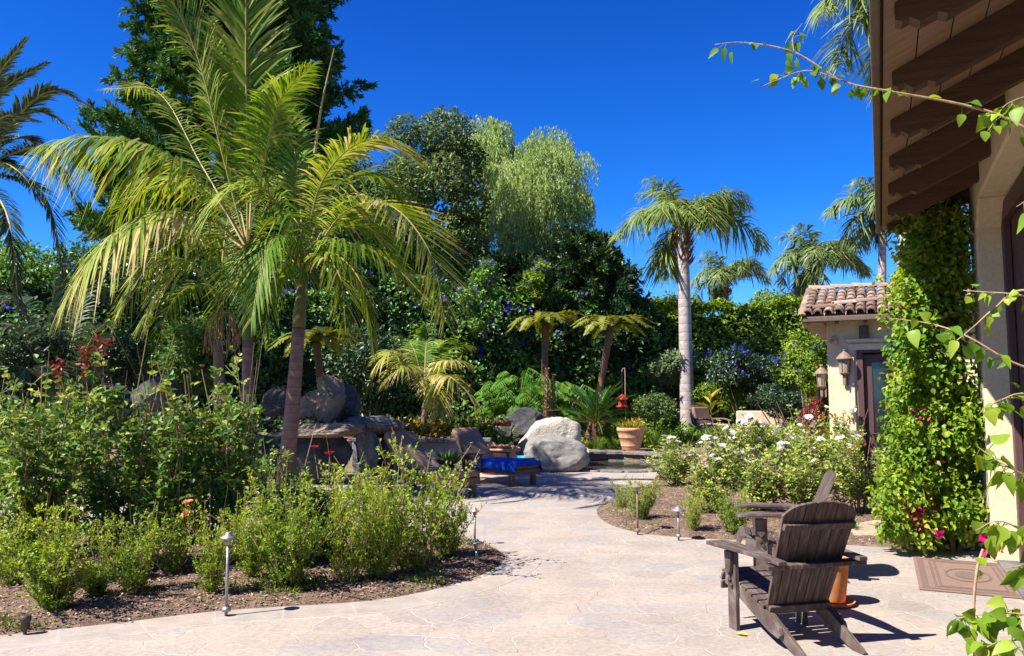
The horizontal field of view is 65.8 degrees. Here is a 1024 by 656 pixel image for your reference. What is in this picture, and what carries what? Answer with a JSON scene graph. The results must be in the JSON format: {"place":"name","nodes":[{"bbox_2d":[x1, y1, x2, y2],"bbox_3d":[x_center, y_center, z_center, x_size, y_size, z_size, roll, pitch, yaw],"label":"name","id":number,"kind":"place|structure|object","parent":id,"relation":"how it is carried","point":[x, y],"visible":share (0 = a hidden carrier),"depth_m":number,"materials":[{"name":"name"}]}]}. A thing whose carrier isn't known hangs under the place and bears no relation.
{"place":"outdoors","nodes":[
{"label":"outdoors","id":0,"kind":"place"},
{"bbox_2d":[7,430,827,471],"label":"garden soil","id":1,"kind":"structure","parent":0,"point":[349,440],"depth_m":18.45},
{"bbox_2d":[69,326,164,437],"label":"dark shrub","id":2,"kind":"object","parent":1,"relation":"on","point":[115,358],"visible":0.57,"depth_m":18.19,"materials":[{"name":"green plant"}]},
{"bbox_2d":[30,245,231,409],"bbox_3d":[-10.971,0.555,23.013,5.964,5.812,4.660,0,-5,0],"label":"evergreen tree","id":3,"kind":"object","parent":1,"relation":"on","point":[75,257],"visible":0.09,"depth_m":22.11,"materials":[{"name":"green plant"}]},
{"bbox_2d":[147,314,228,436],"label":"glossy shrub","id":4,"kind":"object","parent":1,"relation":"on","point":[187,358],"visible":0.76,"depth_m":18.25,"materials":[{"name":"green plant"}]},
{"bbox_2d":[0,256,380,433],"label":"flowering vine hedge","id":5,"kind":"object","parent":1,"relation":"on","point":[273,366],"visible":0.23,"depth_m":22.69,"materials":[{"name":"green plant"}]},
{"bbox_2d":[57,0,377,311],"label":"cedar tree","id":6,"kind":"object","parent":1,"relation":"on","point":[168,71],"visible":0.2,"depth_m":32.56,"materials":[{"name":"green plant"}]},
{"bbox_2d":[6,412,520,454],"bbox_3d":[-7.831,2.963,21.119,17.141,1.559,6.335,0,-5,0],"label":"shade ground cover","id":7,"kind":"object","parent":1,"relation":"on","point":[278,421],"visible":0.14,"depth_m":19.10,"materials":[{"name":"green plant"}]},
{"bbox_2d":[214,204,391,317],"bbox_3d":[-6.930,-0.284,27.154,6.738,7.960,5.144,0,-5,0],"label":"evergreen tree","id":8,"kind":"object","parent":1,"relation":"on","point":[339,236],"visible":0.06,"depth_m":26.78,"materials":[{"name":"green plant"}]},
{"bbox_2d":[267,325,366,387],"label":"tree fern","id":9,"kind":"object","parent":1,"relation":"on","point":[318,334],"visible":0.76,"depth_m":18.22,"materials":[{"name":"plant"}]},
{"bbox_2d":[314,319,420,415],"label":"dark shrub","id":10,"kind":"object","parent":1,"relation":"on","point":[358,364],"visible":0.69,"depth_m":20.54,"materials":[{"name":"green plant"}]},
{"bbox_2d":[316,144,448,307],"bbox_3d":[-5.309,-1.618,30.277,5.953,10.859,5.867,0,-5,0],"label":"evergreen tree","id":11,"kind":"object","parent":1,"relation":"on","point":[366,178],"visible":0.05,"depth_m":29.54,"materials":[{"name":"green plant"}]},
{"bbox_2d":[325,104,514,299],"bbox_3d":[-3.555,-2.311,29.860,6.898,12.185,5.842,2,-5,-17],"label":"evergreen tree","id":12,"kind":"object","parent":1,"relation":"on","point":[421,188],"visible":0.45,"depth_m":29.36,"materials":[{"name":"green plant"}]},
{"bbox_2d":[360,324,483,425],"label":"palm","id":13,"kind":"object","parent":1,"relation":"on","point":[431,383],"visible":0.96,"depth_m":18.67,"materials":[{"name":"plant"}]},
{"bbox_2d":[377,414,494,436],"bbox_3d":[-2.227,2.566,20.399,3.868,0.780,4.464,0,-5,0],"label":"croton carpet","id":14,"kind":"object","parent":1,"relation":"on","point":[436,428],"visible":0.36,"depth_m":18.66,"materials":[{"name":"yellow plant"}]},
{"bbox_2d":[434,114,523,260],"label":"pepper tree","id":15,"kind":"object","parent":1,"relation":"on","point":[498,146],"visible":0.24,"depth_m":34.10,"materials":[{"name":"green plant"}]},
{"bbox_2d":[352,269,664,431],"bbox_3d":[-0.091,1.156,28.099,11.377,6.400,3.392,2,-5,-17],"label":"flowering vine hedge","id":16,"kind":"object","parent":1,"relation":"on","point":[409,318],"visible":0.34,"depth_m":27.05,"materials":[{"name":"green plant"}]},
{"bbox_2d":[458,258,501,338],"bbox_3d":[-1.078,-0.996,26.038,1.527,2.711,1.423,0,-5,0],"label":"vine mound","id":17,"kind":"object","parent":16,"relation":"on","point":[483,312],"visible":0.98,"depth_m":25.90,"materials":[{"name":"green plant"}]},
{"bbox_2d":[516,260,553,302],"bbox_3d":[0.817,-1.616,27.724,1.348,1.542,1.249,-2,-6,24],"label":"vine mound","id":18,"kind":"object","parent":16,"relation":"on","point":[538,279],"visible":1,"depth_m":27.51,"materials":[{"name":"green plant"}]},
{"bbox_2d":[470,367,560,418],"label":"philodendron","id":19,"kind":"object","parent":1,"relation":"on","point":[502,406],"visible":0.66,"depth_m":23.07,"materials":[{"name":"green plant"}]},
{"bbox_2d":[505,407,543,445],"bbox_3d":[0.235,2.631,20.467,1.241,1.190,0.715,-1,-5,7],"label":"boulder","id":20,"kind":"object","parent":1,"relation":"on","point":[524,419],"visible":0.38,"depth_m":20.25,"materials":[{"name":"stone"}]},
{"bbox_2d":[468,249,582,395],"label":"juniper tree","id":21,"kind":"object","parent":1,"relation":"on","point":[520,264],"visible":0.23,"depth_m":28.01,"materials":[{"name":"green plant"}]},
{"bbox_2d":[486,125,600,257],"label":"pepper tree","id":22,"kind":"object","parent":1,"relation":"on","point":[536,169],"visible":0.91,"depth_m":31.07,"materials":[{"name":"green plant"}]},
{"bbox_2d":[506,309,587,415],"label":"tree fern","id":23,"kind":"object","parent":1,"relation":"on","point":[545,321],"visible":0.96,"depth_m":24.93,"materials":[{"name":"plant"}]},
{"bbox_2d":[518,417,580,454],"bbox_3d":[0.913,2.957,19.410,1.564,1.567,1.015,0,-5,0],"label":"boulder","id":24,"kind":"object","parent":1,"relation":"on","point":[562,426],"visible":0.45,"depth_m":18.98,"materials":[{"name":"stone"}]},
{"bbox_2d":[532,381,594,430],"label":"philodendron","id":25,"kind":"object","parent":1,"relation":"on","point":[564,403],"visible":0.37,"depth_m":23.32,"materials":[{"name":"green plant"}]},
{"bbox_2d":[549,381,643,446],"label":"sago palm","id":26,"kind":"object","parent":1,"relation":"on","point":[596,405],"visible":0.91,"depth_m":22.22,"materials":[{"name":"plant"}]},
{"bbox_2d":[537,223,672,391],"bbox_3d":[2.992,0.033,29.783,6.338,8.129,5.743,0,-5,0],"label":"juniper tree","id":27,"kind":"object","parent":1,"relation":"on","point":[582,258],"visible":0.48,"depth_m":28.74,"materials":[{"name":"green plant"}]},
{"bbox_2d":[562,314,659,419],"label":"tree fern","id":28,"kind":"object","parent":1,"relation":"on","point":[609,322],"visible":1,"depth_m":24.40,"materials":[{"name":"plant"}]},
{"bbox_2d":[630,390,677,430],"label":"standard tree","id":29,"kind":"object","parent":1,"relation":"on","point":[659,404],"visible":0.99,"depth_m":22.17,"materials":[{"name":"green plant"}]},
{"bbox_2d":[637,344,701,418],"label":"variegated shrub","id":30,"kind":"object","parent":1,"relation":"on","point":[668,364],"visible":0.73,"depth_m":28.37,"materials":[{"name":"green plant"}]},
{"bbox_2d":[607,175,773,429],"bbox_3d":[6.322,-0.712,28.166,5.924,9.390,6.047,0,-5,0],"label":"queen palm","id":31,"kind":"object","parent":1,"relation":"on","point":[711,212],"visible":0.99,"depth_m":28.01,"materials":[{"name":"plant"}]},
{"bbox_2d":[591,422,797,448],"bbox_3d":[5.768,3.154,23.974,7.594,0.759,5.319,0,-5,0],"label":"strap leaf cover","id":32,"kind":"object","parent":1,"relation":"on","point":[655,435],"visible":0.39,"depth_m":22.56,"materials":[{"name":"plant"}]},
{"bbox_2d":[679,376,745,423],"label":"pale shrub","id":33,"kind":"object","parent":1,"relation":"on","point":[700,389],"visible":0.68,"depth_m":27.83,"materials":[{"name":"green plant"}]},
{"bbox_2d":[637,294,829,427],"bbox_3d":[11.327,1.550,32.637,14.588,6.514,2.929,1,-5,-12],"label":"ivy hedge","id":34,"kind":"object","parent":1,"relation":"on","point":[755,327],"visible":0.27,"depth_m":31.63,"materials":[{"name":"green plant"}]},
{"bbox_2d":[699,342,788,416],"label":"blue shrub","id":35,"kind":"object","parent":1,"relation":"on","point":[739,366],"visible":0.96,"depth_m":26.79,"materials":[{"name":"green plant"}]},
{"bbox_2d":[744,382,822,434],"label":"dark shrub","id":36,"kind":"object","parent":1,"relation":"on","point":[773,395],"visible":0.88,"depth_m":23.77,"materials":[{"name":"green plant"}]},
{"bbox_2d":[769,329,827,426],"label":"small tree","id":37,"kind":"object","parent":1,"relation":"on","point":[800,346],"visible":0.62,"depth_m":25.71,"materials":[{"name":"green plant"}]},
{"bbox_2d":[819,176,891,288],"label":"queen palm","id":38,"kind":"object","parent":1,"relation":"on","point":[863,235],"visible":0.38,"depth_m":40.44,"materials":[{"name":"plant"}]},
{"bbox_2d":[0,0,971,316],"label":"sky","id":39,"kind":"structure","parent":0,"point":[635,86],"materials":[{"name":"blue"}]},
{"bbox_2d":[0,461,1023,655],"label":"paving","id":40,"kind":"structure","parent":0,"point":[593,584],"depth_m":6.12,"materials":[{"name":"concrete"}]},
{"bbox_2d":[0,267,142,471],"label":"shade palm","id":41,"kind":"object","parent":40,"relation":"on","point":[51,393],"visible":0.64,"depth_m":16.52,"materials":[{"name":"plant"}]},
{"bbox_2d":[122,419,189,483],"bbox_3d":[-6.911,2.459,15.423,1.398,1.576,0.854,-3,-6,30],"label":"boulder","id":42,"kind":"object","parent":40,"relation":"on","point":[151,436],"depth_m":15.29,"materials":[{"name":"stone"}]},
{"bbox_2d":[130,375,182,419],"bbox_3d":[-6.894,1.372,15.334,0.867,0.906,0.855,0,-5,0],"label":"boulder","id":43,"kind":"object","parent":42,"relation":"on","point":[156,381],"visible":0.37,"depth_m":15.11,"materials":[{"name":"stone"}]},
{"bbox_2d":[17,0,341,492],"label":"king palm","id":44,"kind":"object","parent":40,"relation":"on","point":[272,100],"visible":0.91,"depth_m":13.52,"materials":[{"name":"plant"}]},
{"bbox_2d":[110,194,313,481],"bbox_3d":[-5.735,-0.102,15.458,3.671,6.579,2.746,2,-5,-18],"label":"king palm","id":45,"kind":"object","parent":40,"relation":"on","point":[217,348],"visible":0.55,"depth_m":15.24,"materials":[{"name":"green plant"}]},
{"bbox_2d":[0,528,505,634],"bbox_3d":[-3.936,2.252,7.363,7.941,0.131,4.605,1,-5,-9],"label":"bark mulch","id":46,"kind":"object","parent":40,"relation":"on","point":[184,598],"visible":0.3,"depth_m":6.64,"materials":[{"name":"wood"}]},
{"bbox_2d":[0,493,71,587],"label":"shrub","id":47,"kind":"object","parent":46,"relation":"on","point":[7,574],"visible":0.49,"depth_m":6.66,"materials":[{"name":"green plant"}]},
{"bbox_2d":[0,354,102,581],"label":"rose bush","id":48,"kind":"object","parent":46,"relation":"on","point":[24,472],"visible":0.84,"depth_m":6.89,"materials":[{"name":"green plant"}]},
{"bbox_2d":[0,490,123,612],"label":"shrub","id":49,"kind":"object","parent":46,"relation":"on","point":[55,561],"visible":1,"depth_m":5.98,"materials":[{"name":"green plant"}]},
{"bbox_2d":[26,365,102,547],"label":"rose bush","id":50,"kind":"object","parent":46,"relation":"on","point":[65,436],"visible":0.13,"depth_m":8.46,"materials":[{"name":"green plant"}]},
{"bbox_2d":[42,331,175,564],"bbox_3d":[-3.841,1.149,7.674,0.965,2.276,1.287,-7,-9,56],"label":"rose bush","id":51,"kind":"object","parent":46,"relation":"on","point":[96,492],"visible":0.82,"depth_m":7.58,"materials":[{"name":"green plant"}]},
{"bbox_2d":[80,500,183,594],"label":"shrub","id":52,"kind":"object","parent":46,"relation":"on","point":[136,576],"visible":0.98,"depth_m":6.47,"materials":[{"name":"green plant"}]},
{"bbox_2d":[108,379,187,543],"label":"rose bush","id":53,"kind":"object","parent":46,"relation":"on","point":[119,475],"visible":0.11,"depth_m":8.70,"materials":[{"name":"green plant"}]},
{"bbox_2d":[132,476,216,574],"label":"shrub","id":54,"kind":"object","parent":46,"relation":"on","point":[176,552],"visible":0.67,"depth_m":7.24,"materials":[{"name":"green plant"}]},
{"bbox_2d":[127,347,225,566],"bbox_3d":[-3.183,1.240,7.580,0.860,2.078,1.019,1,-5,-7],"label":"rose bush","id":55,"kind":"object","parent":46,"relation":"on","point":[173,479],"visible":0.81,"depth_m":7.41,"materials":[{"name":"green plant"}]},
{"bbox_2d":[183,488,246,593],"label":"shrub","id":56,"kind":"object","parent":46,"relation":"on","point":[212,577],"visible":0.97,"depth_m":6.49,"materials":[{"name":"green plant"}]},
{"bbox_2d":[188,326,274,565],"bbox_3d":[-2.738,1.112,7.712,0.910,2.358,0.968,5,-7,-43],"label":"rose bush","id":57,"kind":"object","parent":46,"relation":"on","point":[238,424],"visible":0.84,"depth_m":7.58,"materials":[{"name":"green plant"}]},
{"bbox_2d":[0,526,489,634],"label":"weeds","id":58,"kind":"object","parent":46,"relation":"on","point":[256,585],"visible":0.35,"depth_m":6.70,"materials":[{"name":"green plant"}]},
{"bbox_2d":[181,424,321,562],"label":"rose bush","id":59,"kind":"object","parent":46,"relation":"on","point":[266,471],"visible":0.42,"depth_m":7.41,"materials":[{"name":"green plant"}]},
{"bbox_2d":[222,471,285,577],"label":"shrub","id":60,"kind":"object","parent":46,"relation":"on","point":[250,570],"visible":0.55,"depth_m":7.00,"materials":[{"name":"green plant"}]},
{"bbox_2d":[215,472,349,590],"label":"shrub","id":61,"kind":"object","parent":46,"relation":"on","point":[288,563],"visible":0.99,"depth_m":6.63,"materials":[{"name":"green plant"}]},
{"bbox_2d":[318,436,392,583],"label":"shrub","id":62,"kind":"object","parent":46,"relation":"on","point":[348,561],"visible":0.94,"depth_m":6.88,"materials":[{"name":"green plant"}]},
{"bbox_2d":[342,468,427,580],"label":"shrub","id":63,"kind":"object","parent":46,"relation":"on","point":[380,567],"visible":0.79,"depth_m":7.01,"materials":[{"name":"green plant"}]},
{"bbox_2d":[326,429,479,573],"bbox_3d":[-1.006,1.618,7.542,1.505,1.366,1.341,1,-5,-14],"label":"shrub","id":64,"kind":"object","parent":46,"relation":"on","point":[419,545],"visible":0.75,"depth_m":7.38,"materials":[{"name":"green plant"}]},
{"bbox_2d":[410,470,487,557],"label":"shrub","id":65,"kind":"object","parent":46,"relation":"on","point":[451,530],"visible":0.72,"depth_m":8.01,"materials":[{"name":"green plant"}]},
{"bbox_2d":[0,542,541,650],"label":"paving border","id":66,"kind":"object","parent":40,"relation":"on","point":[520,560],"visible":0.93,"depth_m":6.10,"materials":[{"name":"stone"}]},
{"bbox_2d":[278,437,352,483],"bbox_3d":[-3.843,2.584,15.536,1.432,1.157,0.918,0,-5,0],"label":"boulder","id":67,"kind":"object","parent":40,"relation":"on","point":[342,449],"visible":0.45,"depth_m":15.21,"materials":[{"name":"stone"}]},
{"bbox_2d":[298,422,365,437],"bbox_3d":[-3.631,1.979,15.380,1.553,0.286,1.153,0,-5,0],"label":"rock slab","id":68,"kind":"object","parent":67,"relation":"on","point":[334,429],"visible":0.81,"depth_m":14.93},
{"bbox_2d":[315,374,345,422],"bbox_3d":[-3.622,1.500,15.852,0.594,1.147,0.769,1,-5,-12],"label":"boulder","id":69,"kind":"object","parent":68,"relation":"on","point":[330,398],"visible":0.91,"depth_m":15.60,"materials":[{"name":"stone"}]},
{"bbox_2d":[178,48,478,495],"bbox_3d":[-3.094,-0.899,12.950,4.399,7.743,5.192,2,-5,-18],"label":"king palm","id":70,"kind":"object","parent":40,"relation":"on","point":[263,252],"visible":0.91,"depth_m":12.91,"materials":[{"name":"plant"}]},
{"bbox_2d":[356,428,379,473],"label":"boulder","id":71,"kind":"object","parent":40,"relation":"on","point":[367,442],"visible":0.81,"depth_m":15.60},
{"bbox_2d":[374,434,399,479],"bbox_3d":[-2.522,2.655,16.122,0.749,1.066,0.765,3,-6,-31],"label":"boulder","id":72,"kind":"object","parent":40,"relation":"on","point":[383,445],"visible":0.13,"depth_m":15.83,"materials":[{"name":"stone"}]},
{"bbox_2d":[341,415,404,434],"bbox_3d":[-2.820,1.989,16.186,1.252,0.391,1.168,0,-5,0],"label":"rock slab","id":73,"kind":"object","parent":72,"relation":"on","point":[379,425],"visible":0.56,"depth_m":15.69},
{"bbox_2d":[352,437,491,470],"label":"retaining wall","id":74,"kind":"structure","parent":40,"relation":"on","point":[446,445],"depth_m":17.84,"materials":[{"name":"stone"}]},
{"bbox_2d":[382,431,479,498],"bbox_3d":[-1.441,2.362,13.857,0.825,1.043,1.920,5,-7,-45],"label":"sun lounger","id":75,"kind":"object","parent":40,"relation":"on","point":[422,461],"visible":0.56,"depth_m":14.05,"materials":[{"name":"brown wood"}]},
{"bbox_2d":[451,427,539,486],"bbox_3d":[-0.362,2.521,15.649,0.825,1.043,1.920,5,-7,-44],"label":"sun lounger","id":76,"kind":"object","parent":40,"relation":"on","point":[463,437],"visible":0.61,"depth_m":15.85,"materials":[{"name":"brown wood"}]},
{"bbox_2d":[523,435,589,471],"bbox_3d":[1.013,2.938,18.148,1.504,0.953,0.983,0,-5,0],"label":"boulder","id":77,"kind":"object","parent":40,"relation":"on","point":[556,453],"visible":0.8,"depth_m":17.73,"materials":[{"name":"stone"}]},
{"bbox_2d":[580,450,677,472],"bbox_3d":[2.501,3.256,19.410,3.311,0.285,3.738,0,-5,0],"label":"pond edging","id":78,"kind":"object","parent":40,"relation":"on","point":[614,455],"visible":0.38,"depth_m":20.55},
{"bbox_2d":[706,501,867,655],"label":"adirondack chair","id":79,"kind":"object","parent":40,"relation":"on","point":[797,574],"visible":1,"depth_m":5.34,"materials":[{"name":"brown wood"}]},
{"bbox_2d":[597,470,985,550],"bbox_3d":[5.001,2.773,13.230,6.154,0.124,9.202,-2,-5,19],"label":"bark mulch","id":80,"kind":"object","parent":40,"relation":"on","point":[713,512],"visible":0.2,"depth_m":10.88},
{"bbox_2d":[609,472,668,519],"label":"shrub","id":81,"kind":"object","parent":80,"relation":"on","point":[644,508],"visible":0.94,"depth_m":10.49,"materials":[{"name":"green plant"}]},
{"bbox_2d":[644,434,700,485],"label":"white rose bush","id":82,"kind":"object","parent":80,"relation":"on","point":[673,468],"visible":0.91,"depth_m":14.46,"materials":[{"name":"green plant"}]},
{"bbox_2d":[678,438,765,513],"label":"white rose bush","id":83,"kind":"object","parent":80,"relation":"on","point":[708,481],"visible":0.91,"depth_m":11.09,"materials":[{"name":"green plant"}]},
{"bbox_2d":[708,485,762,533],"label":"shrub","id":84,"kind":"object","parent":80,"relation":"on","point":[733,521],"visible":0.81,"depth_m":9.39,"materials":[{"name":"green plant"}]},
{"bbox_2d":[703,415,790,488],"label":"white rose bush","id":85,"kind":"object","parent":80,"relation":"on","point":[731,432],"visible":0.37,"depth_m":13.72,"materials":[{"name":"green plant"}]},
{"bbox_2d":[701,425,800,511],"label":"white rose bush","id":86,"kind":"object","parent":80,"relation":"on","point":[765,486],"visible":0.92,"depth_m":10.83,"materials":[{"name":"green plant"}]},
{"bbox_2d":[741,403,826,487],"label":"white rose bush","id":87,"kind":"object","parent":80,"relation":"on","point":[771,438],"visible":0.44,"depth_m":13.65,"materials":[{"name":"green plant"}]},
{"bbox_2d":[760,434,857,504],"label":"white rose bush","id":88,"kind":"object","parent":80,"relation":"on","point":[805,488],"visible":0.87,"depth_m":10.56,"materials":[{"name":"green plant"}]},
{"bbox_2d":[795,406,867,493],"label":"white rose bush","id":89,"kind":"object","parent":80,"relation":"on","point":[838,425],"visible":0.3,"depth_m":13.51,"materials":[{"name":"green plant"}]},
{"bbox_2d":[817,432,891,513],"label":"white rose bush","id":90,"kind":"object","parent":80,"relation":"on","point":[856,481],"visible":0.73,"depth_m":11.02,"materials":[{"name":"green plant"}]},
{"bbox_2d":[734,470,849,582],"bbox_3d":[2.606,1.828,7.461,0.973,0.978,0.805,-1,-5,14],"label":"adirondack chair","id":91,"kind":"object","parent":40,"relation":"on","point":[757,537],"visible":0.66,"depth_m":7.28,"materials":[{"name":"brown wood"}]},
{"bbox_2d":[795,351,821,420],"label":"green shrub","id":92,"kind":"object","parent":40,"relation":"on","point":[807,365],"visible":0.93,"depth_m":16.88,"materials":[{"name":"green plant"}]},
{"bbox_2d":[829,556,855,608],"bbox_3d":[2.580,2.031,6.396,0.360,0.385,0.360,0,-5,0],"label":"traffic cone","id":93,"kind":"object","parent":40,"relation":"on","point":[839,598],"visible":0.38,"depth_m":6.28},
{"bbox_2d":[798,282,983,500],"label":"garden house","id":94,"kind":"structure","parent":40,"relation":"on","point":[842,315],"depth_m":13.62,"materials":[{"name":"beige paint"}]},
{"bbox_2d":[863,354,908,492],"bbox_3d":[6.464,1.638,13.367,0.890,2.400,0.115,-2,-6,25],"label":"door","id":95,"kind":"structure","parent":94,"relation":"in","point":[873,364],"depth_m":13.53,"materials":[{"name":"red paint"}]},
{"bbox_2d":[851,520,949,551],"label":"sandy soil","id":96,"kind":"structure","parent":40,"relation":"on","point":[865,528],"depth_m":9.50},
{"bbox_2d":[863,197,989,553],"bbox_3d":[4.707,0.499,8.876,1.443,4.241,2.050,-3,-6,27],"label":"bougainvillea","id":97,"kind":"object","parent":96,"relation":"on","point":[937,437],"visible":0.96,"depth_m":8.42,"materials":[{"name":"green plant"}]},
{"bbox_2d":[869,0,1023,599],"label":"house","id":98,"kind":"structure","parent":40,"relation":"on","point":[927,153],"depth_m":6.42,"materials":[{"name":"beige paint"}]},
{"bbox_2d":[708,24,1023,655],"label":"climbing vine","id":99,"kind":"object","parent":98,"relation":"attached to","point":[989,626],"visible":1,"depth_m":2.55,"materials":[{"name":"green plant"}]},
{"bbox_2d":[1010,201,1023,456],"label":"door panels","id":100,"kind":"structure","parent":98,"relation":"in","point":[1017,240],"depth_m":7.77,"materials":[{"name":"red paint"}]},
{"bbox_2d":[913,557,1022,598],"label":"doormat","id":101,"kind":"object","parent":40,"relation":"on","point":[946,575],"visible":0.84,"depth_m":7.22,"materials":[{"name":"fabric"}]},
{"label":"ground","id":102,"kind":"structure","parent":0,"visible":0},
{"bbox_2d":[0,320,80,459],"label":"dark shrub","id":103,"kind":"object","parent":102,"relation":"on","point":[15,357],"visible":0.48,"depth_m":16.52,"materials":[{"name":"green plant"}]},
{"bbox_2d":[0,36,98,315],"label":"date palm","id":104,"kind":"object","parent":102,"relation":"on","point":[22,113],"visible":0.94,"depth_m":14.22,"materials":[{"name":"plant"}]},
{"bbox_2d":[0,236,143,289],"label":"evergreen tree","id":105,"kind":"object","parent":102,"relation":"on","point":[34,251],"visible":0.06,"depth_m":23.45,"materials":[{"name":"green plant"}]},
{"bbox_2d":[690,249,772,314],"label":"queen palm","id":106,"kind":"object","parent":102,"relation":"on","point":[723,276],"visible":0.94,"depth_m":49.84,"materials":[{"name":"plant"}]},
{"bbox_2d":[766,222,872,313],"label":"queen palm","id":107,"kind":"object","parent":102,"relation":"on","point":[809,258],"visible":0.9,"depth_m":43.88,"materials":[{"name":"plant"}]},
{"bbox_2d":[803,0,905,266],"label":"queen palm","id":108,"kind":"object","parent":102,"relation":"on","point":[858,18],"visible":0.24,"depth_m":20.16,"materials":[{"name":"plant"}]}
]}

